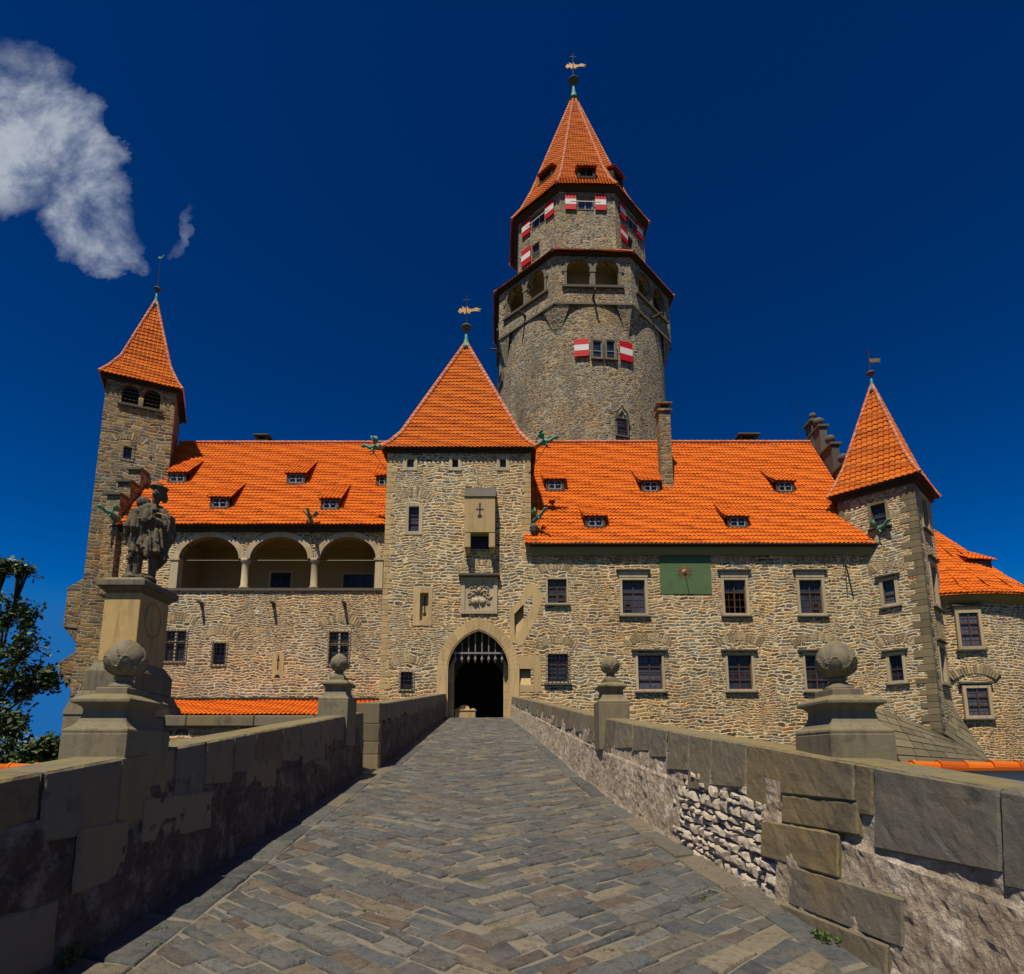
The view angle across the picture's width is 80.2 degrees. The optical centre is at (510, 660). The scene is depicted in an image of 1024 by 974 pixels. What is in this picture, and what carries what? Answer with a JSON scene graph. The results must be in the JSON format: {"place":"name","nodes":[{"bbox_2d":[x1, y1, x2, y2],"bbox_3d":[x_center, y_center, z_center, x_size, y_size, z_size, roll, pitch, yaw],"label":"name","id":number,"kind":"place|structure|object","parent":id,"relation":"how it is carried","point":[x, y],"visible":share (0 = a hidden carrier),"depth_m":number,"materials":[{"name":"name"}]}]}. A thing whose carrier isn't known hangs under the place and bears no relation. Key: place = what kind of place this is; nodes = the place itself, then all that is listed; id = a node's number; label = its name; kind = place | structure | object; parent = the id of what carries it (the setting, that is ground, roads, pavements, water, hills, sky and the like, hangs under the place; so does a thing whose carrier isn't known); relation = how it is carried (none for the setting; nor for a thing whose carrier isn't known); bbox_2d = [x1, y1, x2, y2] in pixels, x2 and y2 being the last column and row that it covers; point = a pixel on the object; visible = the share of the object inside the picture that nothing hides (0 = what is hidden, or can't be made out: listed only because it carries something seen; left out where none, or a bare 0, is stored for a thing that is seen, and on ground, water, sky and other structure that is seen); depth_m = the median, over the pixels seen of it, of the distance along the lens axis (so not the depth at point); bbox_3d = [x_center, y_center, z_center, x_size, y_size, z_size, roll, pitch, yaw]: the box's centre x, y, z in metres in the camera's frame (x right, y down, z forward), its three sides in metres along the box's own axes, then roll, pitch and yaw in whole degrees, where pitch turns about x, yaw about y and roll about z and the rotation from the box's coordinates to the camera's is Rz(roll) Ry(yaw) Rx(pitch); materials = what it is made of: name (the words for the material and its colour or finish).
{"place":"outdoors","nodes":[
{"label":"outdoors","id":0,"kind":"place"},
{"bbox_2d":[55,717,888,973],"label":"road","id":1,"kind":"structure","parent":0,"point":[476,851],"depth_m":4.48,"materials":[{"name":"stone"}]},
{"bbox_2d":[54,935,96,971],"bbox_3d":[-2.427,1.597,3.333,0.205,0.165,0.297,0,-9,0],"label":"weed","id":2,"kind":"object","parent":1,"relation":"on","point":[66,959],"visible":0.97,"depth_m":3.33,"materials":[{"name":"green plant"}]},
{"bbox_2d":[0,712,363,973],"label":"parapet wall","id":3,"kind":"structure","parent":1,"relation":"on","point":[99,850],"depth_m":3.98,"materials":[{"name":"grey stone"}]},
{"bbox_2d":[58,639,169,768],"bbox_3d":[-2.700,0.458,4.201,0.430,1.227,0.500,0,-9,0],"label":"stone finial","id":4,"kind":"object","parent":3,"relation":"on","point":[117,718],"visible":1,"depth_m":4.05,"materials":[{"name":"stone"}]},
{"bbox_2d":[317,654,356,745],"bbox_3d":[-2.840,0.639,10.028,0.482,1.521,0.560,0,-9,0],"label":"stone finial","id":5,"kind":"object","parent":3,"relation":"on","point":[336,698],"visible":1,"depth_m":9.83,"materials":[{"name":"stone"}]},
{"bbox_2d":[356,694,445,769],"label":"parapet wall","id":6,"kind":"structure","parent":1,"relation":"on","point":[392,728],"depth_m":13.53,"materials":[{"name":"grey stone"}]},
{"bbox_2d":[145,743,725,951],"bbox_3d":[-0.170,1.919,8.837,4.398,1.838,15.588,0,-9,0],"label":"joint moss","id":7,"kind":"object","parent":1,"relation":"on","point":[408,881],"visible":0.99,"depth_m":4.39,"materials":[{"name":"green plant"}]},
{"bbox_2d":[454,705,476,717],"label":"stone block","id":8,"kind":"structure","parent":1,"relation":"on","point":[463,711],"depth_m":32.16,"materials":[{"name":"stone"}]},
{"bbox_2d":[510,697,1023,973],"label":"parapet wall","id":9,"kind":"structure","parent":1,"relation":"on","point":[889,866],"depth_m":3.70,"materials":[{"name":"grey stone"}]},
{"bbox_2d":[594,655,629,749],"bbox_3d":[1.560,0.648,9.418,0.464,1.467,0.540,0,-9,0],"label":"stone finial","id":10,"kind":"object","parent":9,"relation":"on","point":[612,701],"visible":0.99,"depth_m":9.22,"materials":[{"name":"stone"}]},
{"bbox_2d":[795,641,897,760],"bbox_3d":[2.320,0.467,4.260,0.430,1.227,0.500,0,-9,0],"label":"stone finial","id":11,"kind":"object","parent":9,"relation":"on","point":[843,721],"visible":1,"depth_m":4.10,"materials":[{"name":"stone"}]},
{"bbox_2d":[809,928,841,943],"bbox_3d":[1.897,1.659,3.671,0.159,0.057,0.223,0,-9,0],"label":"weed","id":12,"kind":"object","parent":1,"relation":"on","point":[819,934],"visible":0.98,"depth_m":3.67,"materials":[{"name":"green plant"}]},
{"bbox_2d":[0,0,1023,752],"label":"sky","id":13,"kind":"structure","parent":0,"point":[323,187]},
{"bbox_3d":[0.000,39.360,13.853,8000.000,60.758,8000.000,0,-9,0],"label":"ground","id":14,"kind":"structure","parent":0,"visible":0},
{"bbox_2d":[0,762,40,768],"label":"tiled wall","id":15,"kind":"structure","parent":14,"relation":"on","point":[9,765],"depth_m":7.98,"materials":[{"name":"tile"}]},
{"bbox_2d":[0,706,60,763],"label":"tree","id":16,"kind":"object","parent":14,"relation":"on","point":[43,748],"visible":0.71,"depth_m":11.18,"materials":[{"name":"green plant"}]},
{"bbox_2d":[0,554,70,732],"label":"tree","id":17,"kind":"object","parent":14,"relation":"on","point":[25,686],"visible":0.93,"depth_m":15.13,"materials":[{"name":"green plant"}]},
{"bbox_2d":[58,577,181,757],"bbox_3d":[-7.260,3.637,11.085,1.313,10.384,1.583,0,-9,0],"label":"statue pedestal","id":18,"kind":"object","parent":14,"relation":"on","point":[136,609],"visible":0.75,"depth_m":11.38,"materials":[{"name":"stone"}]},
{"bbox_2d":[121,482,175,583],"bbox_3d":[-7.088,-2.493,12.014,1.112,2.065,0.795,0,-9,0],"label":"stone statue","id":19,"kind":"object","parent":18,"relation":"on","point":[149,528],"visible":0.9,"depth_m":11.84,"materials":[{"name":"stone"}]},
{"bbox_2d":[58,255,186,700],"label":"stair tower","id":20,"kind":"structure","parent":14,"relation":"on","point":[144,414],"depth_m":37.22,"materials":[{"name":"stone"}]},
{"bbox_2d":[111,432,147,461],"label":"window","id":21,"kind":"structure","parent":20,"relation":"in","point":[127,451],"depth_m":37.06,"materials":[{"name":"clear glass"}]},
{"bbox_2d":[117,382,163,412],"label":"window","id":22,"kind":"structure","parent":20,"relation":"in","point":[131,397],"depth_m":37.84,"materials":[{"name":"stone"}]},
{"bbox_2d":[164,715,316,740],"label":"wall","id":23,"kind":"structure","parent":14,"relation":"on","point":[178,727],"depth_m":11.63,"materials":[{"name":"grey stone"}]},
{"bbox_2d":[96,433,386,696],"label":"castle wing","id":24,"kind":"structure","parent":14,"relation":"on","point":[269,573],"depth_m":34.47,"materials":[{"name":"beige stone"}]},
{"bbox_2d":[164,611,198,662],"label":"window","id":25,"kind":"structure","parent":24,"relation":"in","point":[176,643],"depth_m":33.67,"materials":[{"name":"stone"}]},
{"bbox_2d":[202,625,238,666],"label":"window","id":26,"kind":"structure","parent":24,"relation":"in","point":[219,649],"depth_m":33.64,"materials":[{"name":"stone"}]},
{"bbox_2d":[268,571,293,587],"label":"window","id":27,"kind":"structure","parent":24,"relation":"in","point":[277,579],"depth_m":37.43,"materials":[{"name":"glass"}]},
{"bbox_2d":[319,614,360,666],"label":"window","id":28,"kind":"structure","parent":24,"relation":"in","point":[338,641],"depth_m":33.71,"materials":[{"name":"stone"}]},
{"bbox_2d":[341,572,374,587],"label":"window","id":29,"kind":"structure","parent":24,"relation":"in","point":[348,579],"depth_m":37.42,"materials":[{"name":"glass"}]},
{"bbox_2d":[173,697,378,715],"bbox_3d":[-13.450,6.935,31.067,13.100,10.298,2.472,0,-9,0],"label":"lean to","id":30,"kind":"object","parent":14,"relation":"on","point":[254,706],"visible":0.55,"depth_m":31.94,"materials":[{"name":"orange tile"}]},
{"bbox_2d":[361,296,559,717],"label":"gate tower","id":31,"kind":"structure","parent":14,"relation":"on","point":[461,620],"depth_m":32.46,"materials":[{"name":"stone"}]},
{"bbox_2d":[388,653,426,691],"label":"window","id":32,"kind":"structure","parent":31,"relation":"in","point":[406,682],"depth_m":31.37,"materials":[{"name":"stone"}]},
{"bbox_2d":[403,455,417,470],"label":"window","id":33,"kind":"structure","parent":31,"relation":"in","point":[410,462],"depth_m":33.16,"materials":[{"name":"stone"}]},
{"bbox_2d":[394,487,432,534],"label":"window","id":34,"kind":"structure","parent":31,"relation":"in","point":[413,511],"depth_m":32.78,"materials":[{"name":"stone"}]},
{"bbox_2d":[448,455,461,470],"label":"window","id":35,"kind":"structure","parent":31,"relation":"in","point":[455,461],"depth_m":33.15,"materials":[{"name":"stone"}]},
{"bbox_2d":[496,455,509,470],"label":"window","id":36,"kind":"structure","parent":31,"relation":"in","point":[502,461],"depth_m":33.15,"materials":[{"name":"stone"}]},
{"bbox_2d":[490,54,674,439],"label":"round keep","id":37,"kind":"structure","parent":14,"relation":"on","point":[583,298],"depth_m":46.19,"materials":[{"name":"stone"},{"name":"clay tile"}]},
{"bbox_2d":[498,369,502,391],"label":"window","id":38,"kind":"structure","parent":37,"relation":"in","point":[500,379],"depth_m":49.57,"materials":[{"name":"grey glass"}]},
{"bbox_2d":[532,240,539,260],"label":"window","id":39,"kind":"structure","parent":37,"relation":"in","point":[535,247],"depth_m":49.53,"materials":[{"name":"clear glass"}]},
{"bbox_2d":[531,207,544,230],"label":"window","id":40,"kind":"structure","parent":37,"relation":"in","point":[541,219],"depth_m":49.74,"materials":[{"name":"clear glass"}]},
{"bbox_2d":[577,195,593,210],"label":"window","id":41,"kind":"structure","parent":37,"relation":"in","point":[585,206],"depth_m":48.29,"materials":[{"name":"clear glass"}]},
{"bbox_2d":[590,338,603,359],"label":"window","id":42,"kind":"structure","parent":37,"relation":"in","point":[597,345],"depth_m":44.19,"materials":[{"name":"clear glass"}]},
{"bbox_2d":[604,338,616,360],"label":"window","id":43,"kind":"structure","parent":37,"relation":"in","point":[610,345],"depth_m":44.31,"materials":[{"name":"clear glass"}]},
{"bbox_2d":[615,416,628,437],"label":"window","id":44,"kind":"structure","parent":37,"relation":"in","point":[621,424],"depth_m":43.55,"materials":[{"name":"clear glass"}]},
{"bbox_2d":[625,210,634,232],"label":"window","id":45,"kind":"structure","parent":37,"relation":"in","point":[631,225],"depth_m":50.08,"materials":[{"name":"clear glass"}]},
{"bbox_2d":[627,235,632,248],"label":"window","id":46,"kind":"structure","parent":37,"relation":"in","point":[630,242],"depth_m":49.59,"materials":[{"name":"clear glass"}]},
{"bbox_2d":[524,400,891,745],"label":"castle wing","id":47,"kind":"structure","parent":14,"relation":"on","point":[718,586],"depth_m":32.11,"materials":[{"name":"beige stone"}]},
{"bbox_2d":[535,561,577,605],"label":"window","id":48,"kind":"structure","parent":47,"relation":"in","point":[557,593],"depth_m":32.17,"materials":[{"name":"stone"}]},
{"bbox_2d":[535,635,579,684],"bbox_3d":[2.434,0.001,31.455,2.368,2.612,0.360,0,-9,0],"label":"window","id":49,"kind":"structure","parent":47,"relation":"in","point":[557,664],"depth_m":31.49,"materials":[{"name":"stone"}]},
{"bbox_2d":[608,556,657,616],"bbox_3d":[6.478,-4.007,32.092,2.675,3.592,0.390,0,-9,0],"label":"window","id":50,"kind":"structure","parent":47,"relation":"in","point":[633,585],"depth_m":32.10,"materials":[{"name":"stone"}]},
{"bbox_2d":[623,632,672,692],"bbox_3d":[7.159,0.119,31.420,2.632,3.181,0.390,0,-9,0],"label":"window","id":51,"kind":"structure","parent":47,"relation":"in","point":[650,667],"depth_m":31.47,"materials":[{"name":"stone"}]},
{"bbox_2d":[710,556,756,616],"bbox_3d":[11.800,-3.961,32.379,2.584,3.593,0.970,0,-9,0],"label":"window","id":52,"kind":"structure","parent":47,"relation":"in","point":[734,582],"depth_m":32.15,"materials":[{"name":"stone"}]},
{"bbox_2d":[712,631,764,692],"bbox_3d":[11.848,0.079,31.427,2.746,3.262,0.390,0,-9,0],"label":"window","id":53,"kind":"structure","parent":47,"relation":"in","point":[740,668],"depth_m":31.47,"materials":[{"name":"stone"}]},
{"bbox_2d":[782,556,832,616],"bbox_3d":[15.782,-4.007,32.092,2.706,3.592,0.390,0,-9,0],"label":"window","id":54,"kind":"structure","parent":47,"relation":"in","point":[810,585],"depth_m":32.10,"materials":[{"name":"stone"}]},
{"bbox_2d":[789,631,839,692],"bbox_3d":[15.804,0.077,31.427,2.674,3.266,0.390,0,-9,0],"label":"window","id":55,"kind":"structure","parent":47,"relation":"in","point":[814,682],"depth_m":31.47,"materials":[{"name":"stone"}]},
{"bbox_2d":[825,349,987,761],"bbox_3d":[20.224,-2.558,31.341,6.975,31.663,5.767,9,-13,-43],"label":"corner turret","id":56,"kind":"object","parent":14,"relation":"on","point":[881,478],"visible":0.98,"depth_m":31.15,"materials":[{"name":"beige stone"}]},
{"bbox_2d":[855,488,897,531],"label":"window","id":57,"kind":"structure","parent":56,"relation":"in","point":[878,511],"depth_m":32.24,"materials":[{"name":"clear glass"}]},
{"bbox_2d":[867,558,908,609],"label":"window","id":58,"kind":"structure","parent":56,"relation":"in","point":[888,586],"depth_m":31.47,"materials":[{"name":"stone"}]},
{"bbox_2d":[874,633,913,685],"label":"window","id":59,"kind":"structure","parent":56,"relation":"in","point":[896,667],"depth_m":30.85,"materials":[{"name":"stone"}]},
{"bbox_2d":[919,490,933,535],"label":"window","id":60,"kind":"structure","parent":56,"relation":"in","point":[923,500],"depth_m":32.55,"materials":[{"name":"stone"}]},
{"bbox_2d":[927,553,944,612],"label":"window","id":61,"kind":"structure","parent":56,"relation":"in","point":[932,565],"depth_m":32.13,"materials":[{"name":"stone"}]},
{"bbox_2d":[936,638,952,687],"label":"window","id":62,"kind":"structure","parent":56,"relation":"in","point":[941,648],"depth_m":31.34,"materials":[{"name":"stone"}]},
{"bbox_2d":[905,760,1023,780],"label":"tiled wall","id":63,"kind":"structure","parent":14,"relation":"on","point":[1013,770],"depth_m":7.95,"materials":[{"name":"tile"}]},
{"bbox_2d":[934,529,1023,760],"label":"round bastion","id":64,"kind":"object","parent":14,"relation":"on","point":[982,599],"visible":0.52,"depth_m":31.80,"materials":[{"name":"orange clay tile"},{"name":"rubble stone masonry"}]},
{"bbox_2d":[944,601,987,650],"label":"window","id":65,"kind":"structure","parent":64,"relation":"in","point":[968,617],"depth_m":31.91,"materials":[{"name":"stone"}]},
{"bbox_2d":[949,664,1001,719],"bbox_3d":[24.081,1.620,31.366,2.580,2.928,0.220,-1,-9,9],"label":"window","id":66,"kind":"structure","parent":64,"relation":"in","point":[977,699],"depth_m":31.33,"materials":[{"name":"stone"}]}
]}

